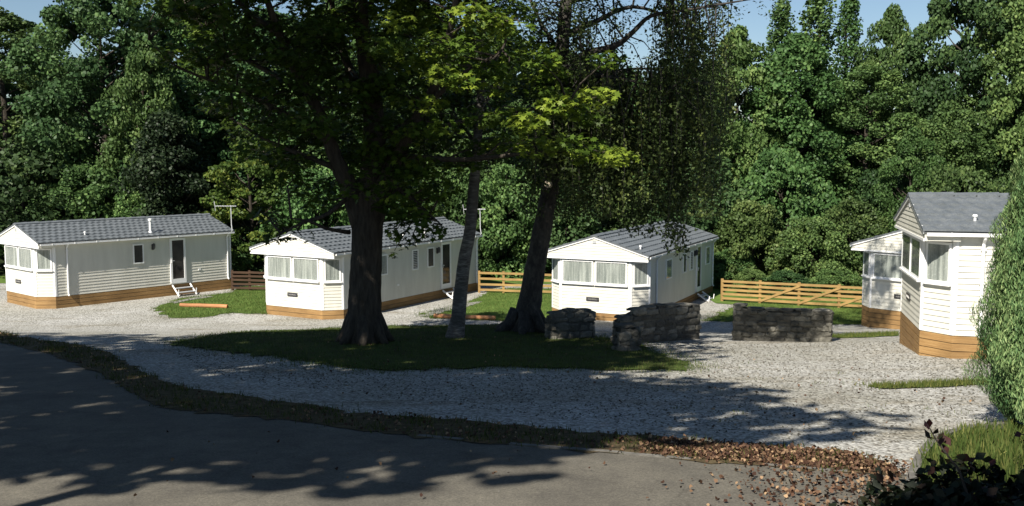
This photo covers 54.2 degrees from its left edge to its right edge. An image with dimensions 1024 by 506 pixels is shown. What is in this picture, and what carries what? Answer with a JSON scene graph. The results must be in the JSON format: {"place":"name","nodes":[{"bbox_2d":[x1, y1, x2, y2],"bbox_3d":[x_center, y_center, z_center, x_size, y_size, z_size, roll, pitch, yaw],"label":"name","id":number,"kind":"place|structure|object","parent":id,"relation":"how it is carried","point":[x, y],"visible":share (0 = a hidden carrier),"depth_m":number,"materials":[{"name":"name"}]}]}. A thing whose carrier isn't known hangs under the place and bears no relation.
{"place":"outdoors","nodes":[
{"label":"outdoors","id":0,"kind":"place"},
{"bbox_2d":[155,286,265,317],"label":"lawn","id":1,"kind":"structure","parent":0,"point":[220,302],"depth_m":40.55,"materials":[{"name":"green plant"}]},
{"bbox_2d":[179,303,228,307],"bbox_3d":[-12.336,2.111,40.028,2.050,0.181,0.176,1,6,11],"label":"edging log","id":2,"kind":"object","parent":1,"relation":"on","point":[203,305],"visible":0.98,"depth_m":39.95,"materials":[{"name":"brown wood"}]},
{"bbox_2d":[231,270,265,290],"bbox_3d":[-11.822,1.309,45.053,1.754,1.060,0.141,1,6,9],"label":"ranch fence","id":3,"kind":"object","parent":1,"relation":"on","point":[249,279],"visible":0.72,"depth_m":44.99,"materials":[{"name":"brown wood"}]},
{"bbox_2d":[0,276,861,303],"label":"lawn","id":4,"kind":"structure","parent":0,"point":[717,293],"depth_m":44.76,"materials":[{"name":"green plant"}]},
{"bbox_2d":[0,134,105,268],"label":"shrub","id":5,"kind":"object","parent":4,"relation":"on","point":[28,171],"visible":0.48,"depth_m":50.10,"materials":[{"name":"green plant"}]},
{"bbox_2d":[21,163,142,221],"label":"shrub","id":6,"kind":"object","parent":4,"relation":"on","point":[98,187],"visible":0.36,"depth_m":50.12,"materials":[{"name":"green plant"}]},
{"bbox_2d":[108,190,170,217],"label":"shrub","id":7,"kind":"object","parent":4,"relation":"on","point":[123,206],"visible":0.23,"depth_m":49.64,"materials":[{"name":"green plant"}]},
{"bbox_2d":[111,109,222,216],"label":"yew tree","id":8,"kind":"object","parent":4,"relation":"on","point":[168,126],"visible":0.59,"depth_m":49.99,"materials":[{"name":"green plant"}]},
{"bbox_2d":[231,227,263,275],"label":"shrub","id":9,"kind":"object","parent":4,"relation":"on","point":[238,242],"visible":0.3,"depth_m":50.27,"materials":[{"name":"green plant"}]},
{"bbox_2d":[199,134,306,274],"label":"young maple","id":10,"kind":"object","parent":4,"relation":"on","point":[225,179],"visible":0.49,"depth_m":49.55,"materials":[{"name":"green plant"}]},
{"bbox_2d":[250,167,349,242],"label":"shrub","id":11,"kind":"object","parent":4,"relation":"on","point":[296,207],"visible":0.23,"depth_m":49.22,"materials":[{"name":"green plant"}]},
{"bbox_2d":[319,199,409,225],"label":"shrub","id":12,"kind":"object","parent":4,"relation":"on","point":[337,219],"visible":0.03,"depth_m":51.45,"materials":[{"name":"green plant"}]},
{"bbox_2d":[406,167,506,276],"bbox_3d":[-2.967,-1.363,50.314,5.656,5.916,4.945,4,7,38],"label":"shrub","id":13,"kind":"object","parent":4,"relation":"on","point":[457,205],"visible":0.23,"depth_m":49.48,"materials":[{"name":"green plant"}]},
{"bbox_2d":[488,251,551,276],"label":"shrub","id":14,"kind":"object","parent":4,"relation":"on","point":[548,268],"visible":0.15,"depth_m":49.87,"materials":[{"name":"green plant"}]},
{"bbox_2d":[476,163,564,278],"bbox_3d":[-0.611,-1.516,50.902,5.378,6.098,6.151,3,6,24],"label":"shrub","id":15,"kind":"object","parent":4,"relation":"on","point":[504,183],"visible":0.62,"depth_m":49.51,"materials":[{"name":"green plant"}]},
{"bbox_2d":[502,179,624,272],"bbox_3d":[2.735,-1.312,51.103,6.401,5.250,6.687,3,6,28],"label":"shrub","id":16,"kind":"object","parent":4,"relation":"on","point":[577,231],"visible":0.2,"depth_m":49.54,"materials":[{"name":"green plant"}]},
{"bbox_2d":[567,176,686,233],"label":"shrub","id":17,"kind":"object","parent":4,"relation":"on","point":[626,218],"visible":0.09,"depth_m":50.77,"materials":[{"name":"green plant"}]},
{"bbox_2d":[647,147,757,248],"bbox_3d":[9.408,-1.994,49.969,6.694,7.085,6.993,-3,6,-25],"label":"shrub","id":18,"kind":"object","parent":4,"relation":"on","point":[708,224],"visible":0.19,"depth_m":48.44,"materials":[{"name":"green plant"}]},
{"bbox_2d":[713,247,767,288],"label":"shrub","id":19,"kind":"object","parent":4,"relation":"on","point":[720,260],"visible":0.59,"depth_m":45.52,"materials":[{"name":"green plant"}]},
{"bbox_2d":[731,268,776,293],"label":"shrub","id":20,"kind":"object","parent":4,"relation":"on","point":[750,274],"visible":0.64,"depth_m":43.93,"materials":[{"name":"green plant"}]},
{"bbox_2d":[713,198,806,280],"bbox_3d":[11.345,-0.309,46.557,4.604,4.419,4.278,3,6,26],"label":"shrub","id":21,"kind":"object","parent":4,"relation":"on","point":[758,225],"visible":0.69,"depth_m":45.90,"materials":[{"name":"green plant"}]},
{"bbox_2d":[754,269,815,296],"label":"shrub","id":22,"kind":"object","parent":4,"relation":"on","point":[782,276],"visible":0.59,"depth_m":43.42,"materials":[{"name":"green plant"}]},
{"bbox_2d":[732,148,840,272],"bbox_3d":[13.702,-1.801,50.286,5.649,6.994,6.461,2,6,19],"label":"shrub","id":23,"kind":"object","parent":4,"relation":"on","point":[793,175],"visible":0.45,"depth_m":48.67,"materials":[{"name":"green plant"}]},
{"bbox_2d":[720,278,861,307],"bbox_3d":[11.623,1.732,40.540,6.356,1.092,0.177,2,6,23],"label":"ranch fence","id":24,"kind":"object","parent":4,"relation":"on","point":[798,288],"visible":0.81,"depth_m":40.54,"materials":[{"name":"orange wood"}]},
{"bbox_2d":[761,216,861,291],"bbox_3d":[13.552,0.132,45.443,4.264,3.617,3.728,4,7,37],"label":"shrub","id":25,"kind":"object","parent":4,"relation":"on","point":[808,234],"visible":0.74,"depth_m":44.50,"materials":[{"name":"green plant"}]},
{"bbox_2d":[802,268,861,297],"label":"shrub","id":26,"kind":"object","parent":4,"relation":"on","point":[824,277],"visible":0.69,"depth_m":42.88,"materials":[{"name":"green plant"}]},
{"bbox_2d":[797,197,889,280],"bbox_3d":[15.412,-0.320,46.161,4.755,4.512,4.158,-4,7,-36],"label":"shrub","id":27,"kind":"object","parent":4,"relation":"on","point":[859,219],"visible":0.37,"depth_m":45.18,"materials":[{"name":"green plant"}]},
{"bbox_2d":[839,234,865,285],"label":"shrub","id":28,"kind":"object","parent":4,"relation":"on","point":[853,239],"visible":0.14,"depth_m":44.70,"materials":[{"name":"green plant"}]},
{"bbox_2d":[848,158,925,230],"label":"shrub","id":29,"kind":"object","parent":4,"relation":"on","point":[869,180],"visible":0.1,"depth_m":48.47,"materials":[{"name":"green plant"}]},
{"bbox_2d":[870,127,946,232],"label":"broadleaf tree","id":30,"kind":"object","parent":4,"relation":"on","point":[912,144],"visible":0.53,"depth_m":46.36,"materials":[{"name":"green plant"}]},
{"bbox_2d":[900,100,1010,192],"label":"broadleaf tree","id":31,"kind":"object","parent":4,"relation":"on","point":[953,139],"visible":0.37,"depth_m":48.57,"materials":[{"name":"green plant"}]},
{"bbox_2d":[919,166,1004,192],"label":"shrub","id":32,"kind":"object","parent":4,"relation":"on","point":[955,180],"visible":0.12,"depth_m":43.47,"materials":[{"name":"green plant"}]},
{"bbox_2d":[0,159,861,275],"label":"woodland floor","id":33,"kind":"structure","parent":0,"point":[2,262],"depth_m":54.86,"materials":[{"name":"green plant"}]},
{"bbox_2d":[0,6,101,217],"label":"ash tree","id":34,"kind":"object","parent":33,"relation":"on","point":[13,28],"visible":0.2,"depth_m":60.34,"materials":[{"name":"green plant"}]},
{"bbox_2d":[0,0,210,209],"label":"broadleaf tree","id":35,"kind":"object","parent":33,"relation":"on","point":[74,143],"visible":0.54,"depth_m":52.90,"materials":[{"name":"green plant"}]},
{"bbox_2d":[94,36,198,214],"bbox_3d":[-19.410,-5.172,52.902,5.951,12.428,5.463,0,6,0],"label":"broadleaf tree","id":36,"kind":"object","parent":33,"relation":"on","point":[125,92],"visible":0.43,"depth_m":51.40,"materials":[{"name":"green plant"}]},
{"bbox_2d":[108,0,269,225],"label":"broadleaf tree","id":37,"kind":"object","parent":33,"relation":"on","point":[174,30],"visible":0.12,"depth_m":56.78,"materials":[{"name":"green plant"}]},
{"bbox_2d":[186,4,349,226],"bbox_3d":[-14.013,-7.131,58.124,11.211,14.549,12.018,-4,7,-35],"label":"broadleaf tree","id":38,"kind":"object","parent":33,"relation":"on","point":[223,147],"visible":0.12,"depth_m":55.50,"materials":[{"name":"green plant"}]},
{"bbox_2d":[238,0,418,225],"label":"broadleaf tree","id":39,"kind":"object","parent":33,"relation":"on","point":[317,167],"visible":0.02,"depth_m":55.12,"materials":[{"name":"green plant"}]},
{"bbox_2d":[334,6,513,220],"bbox_3d":[-5.149,-7.120,57.975,10.562,14.682,11.322,0,6,-2],"label":"broadleaf tree","id":40,"kind":"object","parent":33,"relation":"on","point":[437,115],"visible":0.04,"depth_m":55.19,"materials":[{"name":"green plant"}]},
{"bbox_2d":[413,10,552,237],"bbox_3d":[-1.193,-6.631,56.343,9.742,14.149,10.384,-1,6,-11],"label":"broadleaf tree","id":41,"kind":"object","parent":33,"relation":"on","point":[508,103],"visible":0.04,"depth_m":54.18,"materials":[{"name":"green plant"}]},
{"bbox_2d":[0,51,1023,215],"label":"woodland","id":42,"kind":"object","parent":33,"relation":"on","point":[12,94],"depth_m":64.24,"materials":[{"name":"green plant"}]},
{"bbox_2d":[485,49,630,224],"bbox_3d":[3.010,-5.860,57.976,9.184,12.086,9.845,2,6,16],"label":"broadleaf tree","id":43,"kind":"object","parent":33,"relation":"on","point":[514,98],"visible":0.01,"depth_m":55.23,"materials":[{"name":"green plant"}]},
{"bbox_2d":[582,70,674,221],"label":"broadleaf tree","id":44,"kind":"object","parent":33,"relation":"on","point":[637,91],"visible":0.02,"depth_m":55.61,"materials":[{"name":"green plant"}]},
{"bbox_2d":[686,24,793,199],"bbox_3d":[12.144,-5.834,54.424,6.541,13.266,7.125,-2,6,-21],"label":"broadleaf tree","id":45,"kind":"object","parent":33,"relation":"on","point":[749,77],"visible":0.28,"depth_m":52.94,"materials":[{"name":"green plant"}]},
{"bbox_2d":[763,0,797,147],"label":"poplar tree","id":46,"kind":"object","parent":33,"relation":"on","point":[780,31],"visible":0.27,"depth_m":56.79,"materials":[{"name":"green plant"}]},
{"bbox_2d":[722,32,876,229],"bbox_3d":[15.791,-5.691,54.855,8.505,12.739,9.065,4,7,39],"label":"broadleaf tree","id":47,"kind":"object","parent":33,"relation":"on","point":[801,51],"visible":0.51,"depth_m":52.85,"materials":[{"name":"green plant"}]},
{"bbox_2d":[791,0,838,181],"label":"poplar tree","id":48,"kind":"object","parent":33,"relation":"on","point":[816,15],"visible":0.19,"depth_m":56.77,"materials":[{"name":"green plant"}]},
{"bbox_2d":[829,0,863,184],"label":"poplar tree","id":49,"kind":"object","parent":33,"relation":"on","point":[850,27],"visible":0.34,"depth_m":56.80,"materials":[{"name":"green plant"}]},
{"bbox_2d":[798,61,936,209],"bbox_3d":[18.719,-4.726,53.603,7.718,11.040,7.771,2,6,19],"label":"broadleaf tree","id":50,"kind":"object","parent":33,"relation":"on","point":[869,74],"visible":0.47,"depth_m":52.11,"materials":[{"name":"green plant"}]},
{"bbox_2d":[847,2,930,174],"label":"broadleaf tree","id":51,"kind":"object","parent":33,"relation":"on","point":[889,28],"visible":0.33,"depth_m":55.48,"materials":[{"name":"green plant"}]},
{"bbox_2d":[889,0,1023,192],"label":"broadleaf tree","id":52,"kind":"object","parent":33,"relation":"on","point":[943,16],"visible":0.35,"depth_m":53.01,"materials":[{"name":"green plant"}]},
{"bbox_2d":[953,0,1023,192],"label":"broadleaf tree","id":53,"kind":"object","parent":33,"relation":"on","point":[1009,140],"visible":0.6,"depth_m":50.05,"materials":[{"name":"green plant"}]},
{"bbox_2d":[0,330,901,476],"bbox_3d":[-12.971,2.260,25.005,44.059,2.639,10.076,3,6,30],"label":"verge","id":54,"kind":"structure","parent":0,"point":[392,425],"depth_m":13.88,"materials":[{"name":"green plant"}]},
{"bbox_2d":[420,301,481,315],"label":"path","id":55,"kind":"structure","parent":0,"point":[438,309],"depth_m":39.42,"materials":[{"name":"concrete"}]},
{"bbox_2d":[0,343,906,505],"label":"road","id":56,"kind":"structure","parent":0,"point":[72,434],"depth_m":10.96,"materials":[{"name":"grey asphalt"}]},
{"bbox_2d":[419,288,551,320],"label":"lawn","id":57,"kind":"structure","parent":0,"point":[506,300],"depth_m":40.55,"materials":[{"name":"green plant"}]},
{"bbox_2d":[434,314,495,319],"bbox_3d":[-1.763,2.370,37.103,2.362,0.182,0.177,1,6,14],"label":"edging log","id":58,"kind":"object","parent":57,"relation":"on","point":[482,317],"visible":0.73,"depth_m":36.96,"materials":[{"name":"brown wood"}]},
{"bbox_2d":[478,271,551,292],"bbox_3d":[0.161,1.376,44.103,3.435,1.110,0.143,1,6,12],"label":"ranch fence","id":59,"kind":"object","parent":57,"relation":"on","point":[503,279],"visible":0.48,"depth_m":44.15,"materials":[{"name":"orange wood"}]},
{"bbox_2d":[140,285,861,324],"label":"grass","id":60,"kind":"structure","parent":0,"point":[265,312],"depth_m":40.13,"materials":[{"name":"green plant"}]},
{"bbox_2d":[0,283,1007,473],"bbox_3d":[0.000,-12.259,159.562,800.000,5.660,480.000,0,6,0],"label":"ground","id":61,"kind":"structure","parent":0,"point":[129,328],"depth_m":17.68,"materials":[{"name":"grey gravel"}]},
{"bbox_2d":[0,202,235,308],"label":"static caravan","id":62,"kind":"object","parent":61,"relation":"on","point":[57,264],"visible":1,"depth_m":41.69,"materials":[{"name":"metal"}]},
{"bbox_2d":[4,245,18,268],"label":"window","id":63,"kind":"structure","parent":62,"relation":"in","point":[11,252],"depth_m":40.93,"materials":[{"name":"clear glass"}]},
{"bbox_2d":[17,247,33,270],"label":"window","id":64,"kind":"structure","parent":62,"relation":"in","point":[25,258],"depth_m":40.05,"materials":[{"name":"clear glass"}]},
{"bbox_2d":[35,249,52,271],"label":"window","id":65,"kind":"structure","parent":62,"relation":"in","point":[43,256],"depth_m":39.58,"materials":[{"name":"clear glass"}]},
{"bbox_2d":[132,244,143,263],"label":"window","id":66,"kind":"structure","parent":62,"relation":"in","point":[138,249],"depth_m":42.26,"materials":[{"name":"white plastic"}]},
{"bbox_2d":[169,238,186,283],"bbox_3d":[-14.568,0.330,43.646,0.120,1.965,0.740,5,7,41],"label":"door","id":67,"kind":"structure","parent":62,"relation":"in","point":[177,246],"depth_m":43.64,"materials":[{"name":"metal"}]},
{"bbox_2d":[172,283,196,296],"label":"door steps","id":68,"kind":"structure","parent":61,"relation":"on","point":[178,292],"depth_m":43.61,"materials":[{"name":"grey plastic"}]},
{"bbox_2d":[249,209,484,319],"bbox_3d":[-5.613,0.214,41.786,4.516,4.191,10.282,3,6,30],"label":"static caravan","id":69,"kind":"object","parent":61,"relation":"on","point":[309,278],"visible":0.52,"depth_m":38.16,"materials":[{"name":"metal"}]},
{"bbox_2d":[266,255,291,280],"bbox_3d":[-8.808,0.564,37.831,1.290,0.900,0.100,3,6,30],"label":"window","id":70,"kind":"structure","parent":69,"relation":"in","point":[278,267],"depth_m":37.84,"materials":[{"name":"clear glass"}]},
{"bbox_2d":[292,257,319,282],"bbox_3d":[-7.674,0.628,37.174,1.290,0.900,0.100,3,6,30],"label":"window","id":71,"kind":"structure","parent":69,"relation":"in","point":[304,269],"depth_m":37.19,"materials":[{"name":"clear glass"}]},
{"bbox_2d":[324,258,341,282],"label":"window","id":72,"kind":"structure","parent":69,"relation":"in","point":[332,267],"depth_m":36.91,"materials":[{"name":"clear glass"}]},
{"bbox_2d":[381,254,387,275],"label":"window","id":73,"kind":"structure","parent":69,"relation":"in","point":[384,257],"depth_m":39.18,"materials":[{"name":"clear glass"}]},
{"bbox_2d":[412,249,418,269],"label":"window","id":74,"kind":"structure","parent":69,"relation":"in","point":[415,253],"depth_m":40.93,"materials":[{"name":"glass"}]},
{"bbox_2d":[427,247,434,267],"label":"window","id":75,"kind":"structure","parent":69,"relation":"in","point":[430,251],"depth_m":41.86,"materials":[{"name":"grey plastic"}]},
{"bbox_2d":[440,242,450,288],"bbox_3d":[-2.816,0.518,42.873,0.120,1.965,0.750,3,6,30],"label":"door","id":76,"kind":"structure","parent":69,"relation":"in","point":[445,250],"depth_m":42.85,"materials":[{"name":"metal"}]},
{"bbox_2d":[142,322,739,376],"bbox_3d":[-3.277,2.506,26.082,10.788,1.834,17.525,-2,6,-22],"label":"grass mound","id":77,"kind":"object","parent":61,"relation":"on","point":[470,356],"depth_m":22.62,"materials":[{"name":"green plant"}]},
{"bbox_2d":[124,0,639,345],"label":"maple tree","id":78,"kind":"object","parent":77,"relation":"on","point":[372,191],"visible":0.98,"depth_m":22.39,"materials":[{"name":"green plant"}]},
{"bbox_2d":[406,0,534,337],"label":"birch tree","id":79,"kind":"object","parent":77,"relation":"on","point":[456,327],"visible":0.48,"depth_m":24.67,"materials":[{"name":"green plant"}]},
{"bbox_2d":[0,325,985,505],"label":"fallen leaves","id":80,"kind":"object","parent":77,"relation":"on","point":[755,447],"visible":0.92,"depth_m":11.38,"materials":[{"name":"brown plant"}]},
{"bbox_2d":[545,307,595,338],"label":"stone wall","id":81,"kind":"structure","parent":77,"relation":"on","point":[567,323],"depth_m":25.27,"materials":[{"name":"grey stone"}]},
{"bbox_2d":[612,322,641,350],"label":"stone wall","id":82,"kind":"structure","parent":77,"relation":"on","point":[626,336],"depth_m":22.66,"materials":[{"name":"grey stone"}]},
{"bbox_2d":[493,0,795,334],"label":"birch tree","id":83,"kind":"object","parent":77,"relation":"on","point":[665,136],"visible":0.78,"depth_m":25.29,"materials":[{"name":"green plant"}]},
{"bbox_2d":[276,355,968,421],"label":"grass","id":84,"kind":"structure","parent":61,"relation":"on","point":[601,390],"depth_m":17.51,"materials":[{"name":"green plant"}]},
{"bbox_2d":[417,434,846,472],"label":"kerb","id":85,"kind":"structure","parent":61,"relation":"on","point":[600,450],"depth_m":11.66,"materials":[{"name":"grey concrete"}]},
{"bbox_2d":[547,221,718,320],"bbox_3d":[5.140,0.672,41.106,4.328,3.612,9.950,3,6,26],"label":"static caravan","id":86,"kind":"object","parent":61,"relation":"on","point":[607,276],"visible":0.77,"depth_m":37.04,"materials":[{"name":"plastic"}]},
{"bbox_2d":[551,258,558,282],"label":"window","id":87,"kind":"structure","parent":86,"relation":"in","point":[555,261],"depth_m":37.72,"materials":[{"name":"clear glass"}]},
{"bbox_2d":[561,259,593,284],"bbox_3d":[2.420,0.706,36.993,1.290,0.900,0.100,3,6,26],"label":"window","id":88,"kind":"structure","parent":86,"relation":"in","point":[580,272],"depth_m":37.00,"materials":[{"name":"clear glass"}]},
{"bbox_2d":[594,261,627,286],"bbox_3d":[3.602,0.761,36.427,1.290,0.900,0.100,3,6,26],"label":"window","id":89,"kind":"structure","parent":86,"relation":"in","point":[607,273],"depth_m":36.44,"materials":[{"name":"clear glass"}]},
{"bbox_2d":[632,262,649,286],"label":"window","id":90,"kind":"structure","parent":86,"relation":"in","point":[640,269],"depth_m":36.24,"materials":[{"name":"clear glass"}]},
{"bbox_2d":[665,258,672,279],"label":"window","id":91,"kind":"structure","parent":86,"relation":"in","point":[668,263],"depth_m":38.39,"materials":[{"name":"clear glass"}]},
{"bbox_2d":[689,250,693,270],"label":"window","id":92,"kind":"structure","parent":86,"relation":"in","point":[691,258],"depth_m":41.28,"materials":[{"name":"grey plastic"}]},
{"bbox_2d":[695,244,701,291],"bbox_3d":[7.919,0.634,42.308,0.120,1.965,0.720,3,6,26],"label":"door","id":93,"kind":"structure","parent":86,"relation":"in","point":[699,247],"depth_m":42.31,"materials":[{"name":"metal"}]},
{"bbox_2d":[705,246,709,264],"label":"window","id":94,"kind":"structure","parent":86,"relation":"in","point":[707,258],"depth_m":43.59,"materials":[{"name":"clear glass"}]},
{"bbox_2d":[611,302,701,342],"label":"stone wall","id":95,"kind":"structure","parent":61,"relation":"on","point":[663,322],"depth_m":25.24,"materials":[{"name":"grey stone"}]},
{"bbox_2d":[732,302,833,341],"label":"stone wall","id":96,"kind":"structure","parent":61,"relation":"on","point":[752,323],"depth_m":25.25,"materials":[{"name":"grey stone"}]},
{"bbox_2d":[850,230,901,328],"bbox_3d":[16.590,0.696,36.508,9.300,3.832,4.328,-5,8,-43],"label":"static caravan","id":97,"kind":"object","parent":61,"relation":"on","point":[881,286],"visible":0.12,"depth_m":34.13,"materials":[{"name":"plastic"}]},
{"bbox_2d":[861,251,870,277],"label":"window","id":98,"kind":"structure","parent":97,"relation":"in","point":[866,255],"depth_m":34.81,"materials":[{"name":"clear glass"}]},
{"bbox_2d":[871,253,901,280],"bbox_3d":[12.805,0.477,33.867,0.100,0.900,1.290,-5,8,-43],"label":"window","id":99,"kind":"structure","parent":97,"relation":"in","point":[886,266],"depth_m":33.97,"materials":[{"name":"clear glass"}]},
{"bbox_2d":[894,192,1010,358],"bbox_3d":[13.442,0.634,21.640,9.300,3.852,4.328,1,6,13],"label":"static caravan","id":100,"kind":"object","parent":61,"relation":"on","point":[947,250],"visible":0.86,"depth_m":21.02,"materials":[{"name":"plastic"}]},
{"bbox_2d":[899,231,911,273],"bbox_3d":[9.168,-0.011,23.276,0.100,0.900,1.290,1,6,13],"label":"window","id":101,"kind":"structure","parent":100,"relation":"in","point":[906,238],"depth_m":23.36,"materials":[{"name":"clear glass"}]},
{"bbox_2d":[907,236,921,281],"bbox_3d":[8.870,0.112,22.006,0.100,0.900,1.290,1,6,13],"label":"window","id":102,"kind":"structure","parent":100,"relation":"in","point":[916,244],"depth_m":21.95,"materials":[{"name":"clear glass"}]},
{"bbox_2d":[922,241,952,286],"bbox_3d":[8.907,0.218,20.921,0.100,0.900,0.660,-3,6,-31],"label":"window","id":103,"kind":"structure","parent":100,"relation":"in","point":[938,256],"depth_m":20.92,"materials":[{"name":"clear glass"}]},
{"bbox_2d":[904,421,1014,487],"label":"kerb","id":104,"kind":"structure","parent":61,"relation":"on","point":[911,472],"depth_m":11.07,"materials":[{"name":"grey concrete"}]},
{"bbox_2d":[911,417,1023,493],"bbox_3d":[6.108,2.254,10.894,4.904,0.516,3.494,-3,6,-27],"label":"grass","id":105,"kind":"structure","parent":61,"relation":"on","point":[979,442],"depth_m":11.42,"materials":[{"name":"green plant"}]},
{"bbox_2d":[829,415,1023,505],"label":"dark shrub","id":106,"kind":"object","parent":105,"relation":"on","point":[949,487],"visible":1,"depth_m":8.22,"materials":[{"name":"green plant"}]},
{"bbox_2d":[961,150,1023,423],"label":"cypress tree","id":107,"kind":"object","parent":105,"relation":"on","point":[1003,323],"visible":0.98,"depth_m":12.56,"materials":[{"name":"green plant"}]},
{"bbox_2d":[0,0,1010,144],"label":"sky","id":108,"kind":"structure","parent":0,"point":[915,12],"materials":[{"name":"blue"}]},
{"bbox_2d":[708,297,861,323],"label":"lawn","id":109,"kind":"structure","parent":0,"point":[852,313],"depth_m":39.75,"materials":[{"name":"green plant"}]},
{"bbox_2d":[832,330,992,389],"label":"grass","id":110,"kind":"structure","parent":0,"point":[924,382],"depth_m":17.27,"materials":[{"name":"green plant"}]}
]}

